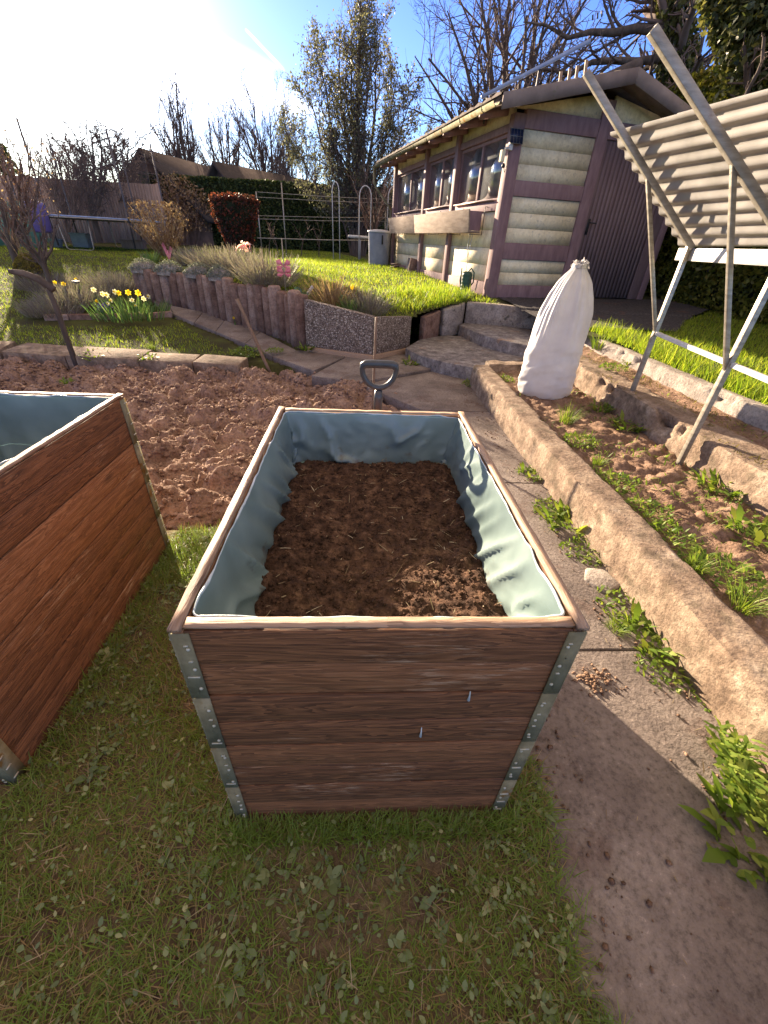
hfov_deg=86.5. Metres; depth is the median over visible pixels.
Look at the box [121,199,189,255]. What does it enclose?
dry shrub
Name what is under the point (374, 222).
young tree
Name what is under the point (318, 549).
compost crumbs
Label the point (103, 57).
sky
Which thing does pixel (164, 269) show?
stonecrop
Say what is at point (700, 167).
roof stand
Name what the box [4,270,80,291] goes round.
lavender
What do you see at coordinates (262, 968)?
clover leaves
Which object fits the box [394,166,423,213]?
window
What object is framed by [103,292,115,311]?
daffodil
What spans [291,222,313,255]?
vine
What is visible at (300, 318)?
palisade post
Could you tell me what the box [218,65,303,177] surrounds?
bare tree
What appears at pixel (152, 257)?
strap leaved plant
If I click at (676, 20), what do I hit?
ivy clad tree
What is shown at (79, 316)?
edging stone
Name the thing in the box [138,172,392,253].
thuja hedge
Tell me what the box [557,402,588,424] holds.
weed
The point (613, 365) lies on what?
weed
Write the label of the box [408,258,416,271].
leaning slab
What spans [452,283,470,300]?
weed
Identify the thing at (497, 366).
garden wall
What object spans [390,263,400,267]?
stacked battens
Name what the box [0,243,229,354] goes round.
grass
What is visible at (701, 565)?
weed
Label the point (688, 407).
moss
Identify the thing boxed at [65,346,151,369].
edging slab
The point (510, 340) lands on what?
stone step
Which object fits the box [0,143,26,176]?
conifer
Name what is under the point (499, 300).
lawn
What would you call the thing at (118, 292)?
daffodil
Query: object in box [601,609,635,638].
weed
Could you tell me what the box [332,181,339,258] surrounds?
rose arch
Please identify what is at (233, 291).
palisade post
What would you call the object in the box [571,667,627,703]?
crumb heap
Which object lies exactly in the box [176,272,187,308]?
palisade post
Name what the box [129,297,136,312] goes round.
daffodil
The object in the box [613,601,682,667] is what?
weed
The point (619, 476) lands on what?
weed
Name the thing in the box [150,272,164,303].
palisade post
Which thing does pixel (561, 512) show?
weed
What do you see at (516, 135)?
solar lamp
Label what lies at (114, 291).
daffodil
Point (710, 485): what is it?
weed
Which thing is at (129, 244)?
crate
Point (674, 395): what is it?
soil strip
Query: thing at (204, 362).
edging slab
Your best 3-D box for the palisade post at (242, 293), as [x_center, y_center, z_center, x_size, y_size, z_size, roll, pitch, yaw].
[-2.364,-3.400,7.066,0.199,0.958,0.211,2,34,-3]
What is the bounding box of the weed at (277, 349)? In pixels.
[265,347,283,352]
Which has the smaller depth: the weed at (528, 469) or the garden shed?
the weed at (528, 469)
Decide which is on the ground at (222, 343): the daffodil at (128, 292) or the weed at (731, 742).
the daffodil at (128, 292)
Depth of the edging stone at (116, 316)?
7.15 m
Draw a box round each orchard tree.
[21,104,133,242]
[75,111,164,223]
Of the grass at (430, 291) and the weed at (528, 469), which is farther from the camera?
the grass at (430, 291)
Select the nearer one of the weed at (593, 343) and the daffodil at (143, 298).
the weed at (593, 343)
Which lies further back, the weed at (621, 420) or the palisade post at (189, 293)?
the palisade post at (189, 293)
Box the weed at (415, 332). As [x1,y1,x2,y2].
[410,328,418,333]
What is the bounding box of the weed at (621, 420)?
[606,410,645,433]
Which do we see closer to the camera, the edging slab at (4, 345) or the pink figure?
the edging slab at (4, 345)
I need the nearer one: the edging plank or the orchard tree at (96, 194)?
the edging plank
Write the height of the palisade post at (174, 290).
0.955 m
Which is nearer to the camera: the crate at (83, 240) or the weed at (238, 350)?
the weed at (238, 350)
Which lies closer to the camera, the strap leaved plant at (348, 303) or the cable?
the strap leaved plant at (348, 303)
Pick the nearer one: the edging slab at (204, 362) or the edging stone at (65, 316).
the edging slab at (204, 362)
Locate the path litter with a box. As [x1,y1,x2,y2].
[526,493,761,964]
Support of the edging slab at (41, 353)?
on the ground at (222, 343)
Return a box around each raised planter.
[0,391,169,784]
[167,406,589,818]
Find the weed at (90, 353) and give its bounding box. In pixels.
[76,347,108,360]
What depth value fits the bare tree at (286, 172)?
26.95 m
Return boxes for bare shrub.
[0,115,65,261]
[0,188,60,284]
[27,123,96,243]
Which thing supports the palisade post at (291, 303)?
on the ground at (222, 343)
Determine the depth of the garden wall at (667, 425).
3.16 m
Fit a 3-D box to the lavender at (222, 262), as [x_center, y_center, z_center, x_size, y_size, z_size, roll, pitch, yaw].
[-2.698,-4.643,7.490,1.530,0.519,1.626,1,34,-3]
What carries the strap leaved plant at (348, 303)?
on the lawn at (499, 300)
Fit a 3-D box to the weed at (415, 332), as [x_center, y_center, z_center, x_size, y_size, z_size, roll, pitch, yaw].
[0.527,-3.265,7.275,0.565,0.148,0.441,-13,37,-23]
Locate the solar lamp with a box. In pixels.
[499,128,523,172]
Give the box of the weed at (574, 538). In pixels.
[559,533,604,566]
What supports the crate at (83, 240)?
on the ground at (222, 343)
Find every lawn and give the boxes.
[176,246,712,316]
[588,313,767,401]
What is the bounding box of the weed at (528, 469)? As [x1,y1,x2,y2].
[515,461,541,482]
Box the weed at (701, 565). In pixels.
[680,545,721,574]
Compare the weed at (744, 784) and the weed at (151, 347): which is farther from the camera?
the weed at (151, 347)
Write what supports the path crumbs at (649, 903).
on the path surface at (610, 762)
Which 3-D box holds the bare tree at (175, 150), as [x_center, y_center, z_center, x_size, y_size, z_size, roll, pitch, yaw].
[-13.624,-23.924,27.237,3.214,10.152,3.636,7,34,7]
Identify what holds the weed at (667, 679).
on the path surface at (610, 762)
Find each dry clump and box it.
[293,271,368,306]
[337,286,398,315]
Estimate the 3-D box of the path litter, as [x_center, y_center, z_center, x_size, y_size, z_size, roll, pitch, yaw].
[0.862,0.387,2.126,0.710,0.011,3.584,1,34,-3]
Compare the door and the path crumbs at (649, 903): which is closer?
the path crumbs at (649, 903)
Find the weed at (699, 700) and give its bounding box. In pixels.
[686,680,713,716]
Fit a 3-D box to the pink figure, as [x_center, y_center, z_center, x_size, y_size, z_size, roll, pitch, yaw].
[-5.746,-6.889,10.865,0.260,0.480,0.042,1,34,-3]
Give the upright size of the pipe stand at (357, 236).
0.820 m
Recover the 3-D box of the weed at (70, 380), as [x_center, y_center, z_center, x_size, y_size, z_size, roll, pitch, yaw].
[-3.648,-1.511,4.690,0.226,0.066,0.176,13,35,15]
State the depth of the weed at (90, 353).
5.33 m
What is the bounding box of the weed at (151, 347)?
[143,339,156,348]
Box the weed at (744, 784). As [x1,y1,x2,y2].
[713,742,767,830]
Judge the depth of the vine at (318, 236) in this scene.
15.33 m
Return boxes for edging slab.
[0,341,16,358]
[1,343,81,368]
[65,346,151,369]
[139,352,200,373]
[193,354,248,374]
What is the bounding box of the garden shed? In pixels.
[372,58,691,299]
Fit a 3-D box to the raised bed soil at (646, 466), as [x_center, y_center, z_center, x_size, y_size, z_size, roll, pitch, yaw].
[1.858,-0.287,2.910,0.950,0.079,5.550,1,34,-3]
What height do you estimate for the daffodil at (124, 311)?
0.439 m
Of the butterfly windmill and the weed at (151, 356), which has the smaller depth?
the weed at (151, 356)
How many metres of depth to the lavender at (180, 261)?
9.35 m
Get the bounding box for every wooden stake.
[235,299,270,371]
[371,317,377,409]
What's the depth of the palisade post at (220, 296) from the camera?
7.16 m
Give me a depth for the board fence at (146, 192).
19.35 m
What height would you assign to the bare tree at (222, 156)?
9.673 m
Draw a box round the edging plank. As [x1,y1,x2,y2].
[307,347,405,359]
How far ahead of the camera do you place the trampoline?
13.34 m
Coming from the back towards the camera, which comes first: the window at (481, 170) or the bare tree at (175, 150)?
the bare tree at (175, 150)
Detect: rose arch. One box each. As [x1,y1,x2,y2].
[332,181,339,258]
[359,185,371,250]
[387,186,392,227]
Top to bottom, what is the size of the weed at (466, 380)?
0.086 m
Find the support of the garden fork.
on the ground at (222, 343)
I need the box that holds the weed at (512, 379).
[500,375,513,381]
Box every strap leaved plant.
[138,250,160,262]
[335,284,365,311]
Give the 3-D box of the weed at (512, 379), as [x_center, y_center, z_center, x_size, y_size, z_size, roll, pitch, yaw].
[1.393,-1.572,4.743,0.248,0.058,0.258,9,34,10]
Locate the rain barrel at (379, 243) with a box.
[367,229,390,265]
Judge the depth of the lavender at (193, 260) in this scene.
7.66 m
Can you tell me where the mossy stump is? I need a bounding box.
[2,227,51,284]
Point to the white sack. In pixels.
(553, 353)
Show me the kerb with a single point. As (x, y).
(741, 408)
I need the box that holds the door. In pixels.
[576,140,656,297]
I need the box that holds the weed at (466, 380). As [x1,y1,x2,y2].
[461,378,470,386]
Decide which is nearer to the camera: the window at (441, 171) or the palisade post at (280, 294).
the palisade post at (280, 294)
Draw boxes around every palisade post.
[132,273,142,298]
[138,273,147,299]
[143,269,155,302]
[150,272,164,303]
[159,275,172,305]
[167,272,181,306]
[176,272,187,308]
[182,272,195,309]
[190,278,201,311]
[196,274,207,313]
[201,275,213,315]
[207,277,219,317]
[215,280,226,320]
[222,277,233,322]
[229,283,241,324]
[237,284,249,327]
[246,284,257,330]
[253,284,265,333]
[261,287,271,335]
[267,285,280,337]
[276,290,287,340]
[284,294,290,342]
[287,289,300,347]
[294,293,307,349]
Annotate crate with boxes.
[68,232,94,247]
[119,239,146,249]
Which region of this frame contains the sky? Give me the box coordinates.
[0,0,714,185]
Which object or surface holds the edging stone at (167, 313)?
on the ground at (222, 343)
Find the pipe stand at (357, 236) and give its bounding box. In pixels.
[348,235,367,258]
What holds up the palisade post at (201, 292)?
on the ground at (222, 343)
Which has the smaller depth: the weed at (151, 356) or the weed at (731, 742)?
the weed at (731, 742)
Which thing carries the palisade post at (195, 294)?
on the ground at (222, 343)
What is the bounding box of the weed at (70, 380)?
[59,377,74,384]
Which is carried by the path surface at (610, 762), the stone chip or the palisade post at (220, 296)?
the stone chip
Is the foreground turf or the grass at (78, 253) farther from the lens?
the grass at (78, 253)
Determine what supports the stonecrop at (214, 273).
on the lawn at (499, 300)
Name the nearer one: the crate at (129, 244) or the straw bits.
the straw bits
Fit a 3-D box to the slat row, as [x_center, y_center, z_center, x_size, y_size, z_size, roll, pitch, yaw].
[5.290,-12.113,10.484,0.513,4.495,10.657,13,35,15]
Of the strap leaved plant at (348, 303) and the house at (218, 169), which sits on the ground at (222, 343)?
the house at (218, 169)
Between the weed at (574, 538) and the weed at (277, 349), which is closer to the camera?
the weed at (574, 538)
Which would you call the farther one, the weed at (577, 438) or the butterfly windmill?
the butterfly windmill
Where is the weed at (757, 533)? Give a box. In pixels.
[719,504,767,550]
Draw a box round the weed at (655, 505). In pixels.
[620,492,677,524]
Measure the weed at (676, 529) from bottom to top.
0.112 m
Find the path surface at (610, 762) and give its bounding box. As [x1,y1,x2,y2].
[405,410,767,1023]
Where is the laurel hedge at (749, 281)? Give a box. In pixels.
[644,58,767,326]
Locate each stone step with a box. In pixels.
[405,335,523,379]
[458,323,532,356]
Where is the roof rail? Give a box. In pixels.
[481,38,590,123]
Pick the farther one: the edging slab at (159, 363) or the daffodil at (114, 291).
the daffodil at (114, 291)
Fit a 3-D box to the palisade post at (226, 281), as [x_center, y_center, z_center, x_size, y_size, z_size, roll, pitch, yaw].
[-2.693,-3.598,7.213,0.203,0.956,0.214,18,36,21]
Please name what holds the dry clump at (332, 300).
on the lawn at (499, 300)
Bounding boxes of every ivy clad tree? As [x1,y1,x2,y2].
[491,0,717,90]
[672,0,767,305]
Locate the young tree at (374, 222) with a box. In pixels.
[345,143,396,230]
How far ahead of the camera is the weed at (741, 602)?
1.79 m
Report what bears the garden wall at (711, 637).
on the ground at (222, 343)
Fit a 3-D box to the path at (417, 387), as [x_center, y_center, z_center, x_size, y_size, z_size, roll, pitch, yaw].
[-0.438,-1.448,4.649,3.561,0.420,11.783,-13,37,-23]
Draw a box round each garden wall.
[469,365,767,783]
[485,360,522,372]
[574,355,767,516]
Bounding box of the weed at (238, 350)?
[222,345,263,357]
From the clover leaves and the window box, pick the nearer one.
the clover leaves
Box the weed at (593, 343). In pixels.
[588,330,614,349]
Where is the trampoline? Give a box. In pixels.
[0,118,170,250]
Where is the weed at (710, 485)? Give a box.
[682,467,747,498]
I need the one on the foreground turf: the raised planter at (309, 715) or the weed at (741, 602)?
the raised planter at (309, 715)
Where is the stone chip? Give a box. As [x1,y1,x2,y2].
[584,568,619,593]
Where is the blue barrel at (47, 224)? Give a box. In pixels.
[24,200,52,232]
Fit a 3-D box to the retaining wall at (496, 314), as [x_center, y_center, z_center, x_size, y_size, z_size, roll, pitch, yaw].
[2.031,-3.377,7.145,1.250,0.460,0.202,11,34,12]
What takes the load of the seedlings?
on the raised bed soil at (646, 466)
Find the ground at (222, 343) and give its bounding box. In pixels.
[0,241,640,551]
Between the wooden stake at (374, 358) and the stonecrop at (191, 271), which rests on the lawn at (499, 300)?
the stonecrop at (191, 271)
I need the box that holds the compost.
[254,460,507,616]
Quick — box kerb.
[584,335,767,431]
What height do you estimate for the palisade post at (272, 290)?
0.956 m
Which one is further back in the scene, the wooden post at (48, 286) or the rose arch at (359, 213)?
the rose arch at (359, 213)
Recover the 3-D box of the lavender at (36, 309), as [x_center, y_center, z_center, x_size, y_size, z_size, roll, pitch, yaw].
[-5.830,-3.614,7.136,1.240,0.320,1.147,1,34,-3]
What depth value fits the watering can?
7.82 m
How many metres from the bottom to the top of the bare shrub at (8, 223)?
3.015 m
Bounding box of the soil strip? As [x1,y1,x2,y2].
[582,345,767,449]
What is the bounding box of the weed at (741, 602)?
[720,573,767,616]
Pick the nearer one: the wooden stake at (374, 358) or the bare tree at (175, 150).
the wooden stake at (374, 358)
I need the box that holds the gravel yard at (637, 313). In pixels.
[498,297,709,330]
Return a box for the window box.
[388,206,487,234]
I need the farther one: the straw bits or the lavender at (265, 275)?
the lavender at (265, 275)
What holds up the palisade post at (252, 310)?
on the ground at (222, 343)
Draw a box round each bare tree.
[145,44,206,163]
[192,74,252,167]
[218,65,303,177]
[270,103,326,183]
[390,0,644,149]
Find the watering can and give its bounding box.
[459,268,474,291]
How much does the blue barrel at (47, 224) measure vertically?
0.740 m
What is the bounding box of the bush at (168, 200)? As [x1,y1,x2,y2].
[152,171,212,245]
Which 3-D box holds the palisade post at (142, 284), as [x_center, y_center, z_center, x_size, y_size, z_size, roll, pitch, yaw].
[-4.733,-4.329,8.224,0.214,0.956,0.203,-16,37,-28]
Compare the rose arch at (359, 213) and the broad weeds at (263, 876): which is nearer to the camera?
the broad weeds at (263, 876)
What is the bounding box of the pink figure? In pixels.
[161,242,171,261]
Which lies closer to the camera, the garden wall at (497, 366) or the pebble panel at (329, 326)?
the garden wall at (497, 366)
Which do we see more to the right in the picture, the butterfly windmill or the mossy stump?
the butterfly windmill
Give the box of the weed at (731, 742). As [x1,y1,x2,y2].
[703,716,767,782]
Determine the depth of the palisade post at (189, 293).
7.64 m
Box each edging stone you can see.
[43,314,69,320]
[68,314,94,319]
[95,313,118,319]
[148,311,172,318]
[418,310,440,339]
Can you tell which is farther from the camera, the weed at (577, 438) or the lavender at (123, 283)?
the lavender at (123, 283)
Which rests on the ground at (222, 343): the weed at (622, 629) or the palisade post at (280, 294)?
the palisade post at (280, 294)
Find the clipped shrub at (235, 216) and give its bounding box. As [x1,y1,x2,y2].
[208,191,260,257]
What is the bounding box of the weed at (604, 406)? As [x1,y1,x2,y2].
[588,398,614,412]
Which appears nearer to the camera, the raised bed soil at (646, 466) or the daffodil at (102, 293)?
the raised bed soil at (646, 466)
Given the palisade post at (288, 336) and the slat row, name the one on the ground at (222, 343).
the palisade post at (288, 336)
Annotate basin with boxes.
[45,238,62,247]
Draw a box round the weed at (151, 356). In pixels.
[136,351,157,361]
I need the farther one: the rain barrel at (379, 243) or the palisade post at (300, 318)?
the rain barrel at (379, 243)
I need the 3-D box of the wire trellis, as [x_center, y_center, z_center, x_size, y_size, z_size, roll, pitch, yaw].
[-2.120,-10.431,15.009,5.012,2.462,0.172,-2,34,-7]
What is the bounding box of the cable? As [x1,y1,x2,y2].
[466,233,472,269]
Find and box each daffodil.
[79,290,171,322]
[100,291,109,307]
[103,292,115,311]
[110,289,122,305]
[112,290,124,308]
[122,290,133,310]
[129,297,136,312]
[140,296,148,308]
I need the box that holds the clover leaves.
[0,536,591,1023]
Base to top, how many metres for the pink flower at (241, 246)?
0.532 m
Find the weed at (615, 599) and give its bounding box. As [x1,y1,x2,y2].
[594,585,660,636]
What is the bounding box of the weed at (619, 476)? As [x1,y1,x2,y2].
[592,463,645,494]
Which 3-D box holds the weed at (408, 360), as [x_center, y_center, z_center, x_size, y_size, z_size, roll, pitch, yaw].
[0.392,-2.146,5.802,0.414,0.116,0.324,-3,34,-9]
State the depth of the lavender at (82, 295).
7.45 m
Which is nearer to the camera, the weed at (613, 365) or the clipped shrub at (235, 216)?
the weed at (613, 365)
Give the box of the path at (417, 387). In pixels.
[153,301,662,651]
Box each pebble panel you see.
[304,299,375,354]
[373,316,411,354]
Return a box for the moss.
[580,350,767,469]
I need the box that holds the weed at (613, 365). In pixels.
[598,359,631,371]
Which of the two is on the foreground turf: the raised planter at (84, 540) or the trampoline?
the raised planter at (84, 540)
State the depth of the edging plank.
5.97 m
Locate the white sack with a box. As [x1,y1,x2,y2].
[518,257,593,399]
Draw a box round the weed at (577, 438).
[563,430,599,448]
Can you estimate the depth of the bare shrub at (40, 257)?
6.87 m
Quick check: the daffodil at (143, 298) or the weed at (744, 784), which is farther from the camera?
the daffodil at (143, 298)
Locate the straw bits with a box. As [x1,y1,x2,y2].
[265,459,503,616]
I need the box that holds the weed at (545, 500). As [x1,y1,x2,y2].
[532,494,563,518]
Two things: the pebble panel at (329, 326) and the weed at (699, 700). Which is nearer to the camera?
the weed at (699, 700)
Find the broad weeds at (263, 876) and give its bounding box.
[27,534,613,1023]
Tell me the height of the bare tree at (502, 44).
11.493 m
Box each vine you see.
[267,216,278,253]
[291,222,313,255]
[314,223,322,256]
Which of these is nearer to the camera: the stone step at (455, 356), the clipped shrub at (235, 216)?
the stone step at (455, 356)
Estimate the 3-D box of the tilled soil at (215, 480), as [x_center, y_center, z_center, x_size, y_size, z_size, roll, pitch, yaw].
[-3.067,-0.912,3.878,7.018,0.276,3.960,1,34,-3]
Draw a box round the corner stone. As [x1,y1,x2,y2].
[438,302,464,335]
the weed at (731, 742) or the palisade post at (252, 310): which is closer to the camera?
the weed at (731, 742)
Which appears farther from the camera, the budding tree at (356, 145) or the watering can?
the budding tree at (356, 145)
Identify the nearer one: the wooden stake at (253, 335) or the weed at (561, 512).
the weed at (561, 512)
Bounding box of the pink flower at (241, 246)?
[235,241,250,254]
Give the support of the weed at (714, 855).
on the path surface at (610, 762)
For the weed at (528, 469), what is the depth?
3.20 m
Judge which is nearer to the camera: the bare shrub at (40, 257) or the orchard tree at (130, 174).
the bare shrub at (40, 257)
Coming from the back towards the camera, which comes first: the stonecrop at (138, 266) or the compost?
the stonecrop at (138, 266)
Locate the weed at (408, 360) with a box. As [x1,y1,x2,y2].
[401,355,418,365]
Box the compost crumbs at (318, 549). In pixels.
[257,459,504,616]
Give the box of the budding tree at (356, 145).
[269,0,436,255]
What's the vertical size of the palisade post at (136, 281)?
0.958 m
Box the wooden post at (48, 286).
[7,269,77,365]
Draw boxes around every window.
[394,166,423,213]
[424,154,454,209]
[453,134,507,205]
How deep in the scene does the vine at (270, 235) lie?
14.96 m
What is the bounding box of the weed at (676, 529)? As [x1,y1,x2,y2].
[650,517,706,561]
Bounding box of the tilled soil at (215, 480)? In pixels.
[0,356,396,529]
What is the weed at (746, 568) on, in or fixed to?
on the raised bed soil at (646, 466)
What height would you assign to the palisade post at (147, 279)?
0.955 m
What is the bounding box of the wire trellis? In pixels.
[255,183,392,255]
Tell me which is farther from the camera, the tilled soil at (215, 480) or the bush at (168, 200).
the bush at (168, 200)
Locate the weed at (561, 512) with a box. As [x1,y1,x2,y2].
[532,498,587,539]
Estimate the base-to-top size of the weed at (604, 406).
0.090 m
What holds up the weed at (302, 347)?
on the path at (417, 387)
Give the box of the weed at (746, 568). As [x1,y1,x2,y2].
[685,548,767,607]
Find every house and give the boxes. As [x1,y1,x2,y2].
[123,148,215,245]
[207,161,306,187]
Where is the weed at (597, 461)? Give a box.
[589,451,610,465]
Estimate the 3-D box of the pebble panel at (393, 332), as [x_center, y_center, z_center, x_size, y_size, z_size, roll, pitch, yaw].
[0.094,-2.619,6.037,0.092,0.549,0.856,28,41,32]
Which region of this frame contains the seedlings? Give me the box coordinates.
[501,351,766,554]
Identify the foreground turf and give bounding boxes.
[0,530,590,1023]
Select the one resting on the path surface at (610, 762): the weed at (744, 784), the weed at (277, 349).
the weed at (744, 784)
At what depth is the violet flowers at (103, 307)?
7.14 m
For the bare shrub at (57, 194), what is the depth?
17.12 m
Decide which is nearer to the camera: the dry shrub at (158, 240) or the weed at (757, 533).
the weed at (757, 533)
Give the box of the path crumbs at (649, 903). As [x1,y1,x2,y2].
[463,390,763,1014]
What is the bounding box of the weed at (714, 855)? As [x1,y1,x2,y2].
[678,770,767,888]
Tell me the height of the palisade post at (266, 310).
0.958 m
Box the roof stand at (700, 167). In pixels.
[582,23,767,464]
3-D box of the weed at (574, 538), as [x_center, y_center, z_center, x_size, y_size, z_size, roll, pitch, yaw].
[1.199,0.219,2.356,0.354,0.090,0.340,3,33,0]
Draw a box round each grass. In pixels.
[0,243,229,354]
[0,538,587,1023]
[378,280,476,311]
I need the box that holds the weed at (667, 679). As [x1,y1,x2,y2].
[633,637,701,700]
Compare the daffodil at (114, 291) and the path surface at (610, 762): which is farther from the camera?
the daffodil at (114, 291)
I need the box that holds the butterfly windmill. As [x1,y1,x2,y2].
[276,238,290,290]
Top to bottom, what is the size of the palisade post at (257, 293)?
0.955 m
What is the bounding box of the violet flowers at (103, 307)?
[95,302,112,312]
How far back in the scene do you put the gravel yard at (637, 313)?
6.91 m
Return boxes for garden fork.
[360,360,398,409]
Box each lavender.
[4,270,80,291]
[10,294,93,318]
[23,282,116,308]
[65,269,136,293]
[166,244,204,266]
[178,244,238,266]
[191,243,272,275]
[220,245,309,286]
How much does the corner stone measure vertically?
0.506 m
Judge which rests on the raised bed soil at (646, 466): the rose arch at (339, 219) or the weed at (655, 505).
the weed at (655, 505)
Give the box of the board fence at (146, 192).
[0,175,169,244]
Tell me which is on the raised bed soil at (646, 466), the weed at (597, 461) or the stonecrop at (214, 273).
the weed at (597, 461)
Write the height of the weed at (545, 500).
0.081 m
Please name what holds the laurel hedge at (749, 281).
on the ground at (222, 343)
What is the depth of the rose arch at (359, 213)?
14.14 m
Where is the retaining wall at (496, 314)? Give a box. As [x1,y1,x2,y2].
[464,301,536,328]
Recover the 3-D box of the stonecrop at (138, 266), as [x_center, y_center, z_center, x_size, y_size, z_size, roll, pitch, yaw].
[-4.651,-4.793,7.917,0.649,0.273,0.432,1,34,-3]
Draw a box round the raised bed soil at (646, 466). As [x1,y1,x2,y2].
[496,370,767,643]
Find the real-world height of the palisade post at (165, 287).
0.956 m
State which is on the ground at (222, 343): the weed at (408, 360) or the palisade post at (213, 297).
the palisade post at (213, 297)
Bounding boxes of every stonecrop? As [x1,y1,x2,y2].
[127,257,157,273]
[153,259,183,275]
[182,262,209,278]
[206,264,233,280]
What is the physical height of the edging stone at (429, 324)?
0.457 m
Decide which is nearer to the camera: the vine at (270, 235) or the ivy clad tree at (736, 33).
the ivy clad tree at (736, 33)
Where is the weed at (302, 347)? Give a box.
[297,342,314,350]
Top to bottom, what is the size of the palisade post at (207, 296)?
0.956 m
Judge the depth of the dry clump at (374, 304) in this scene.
6.09 m
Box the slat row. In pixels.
[558,5,607,80]

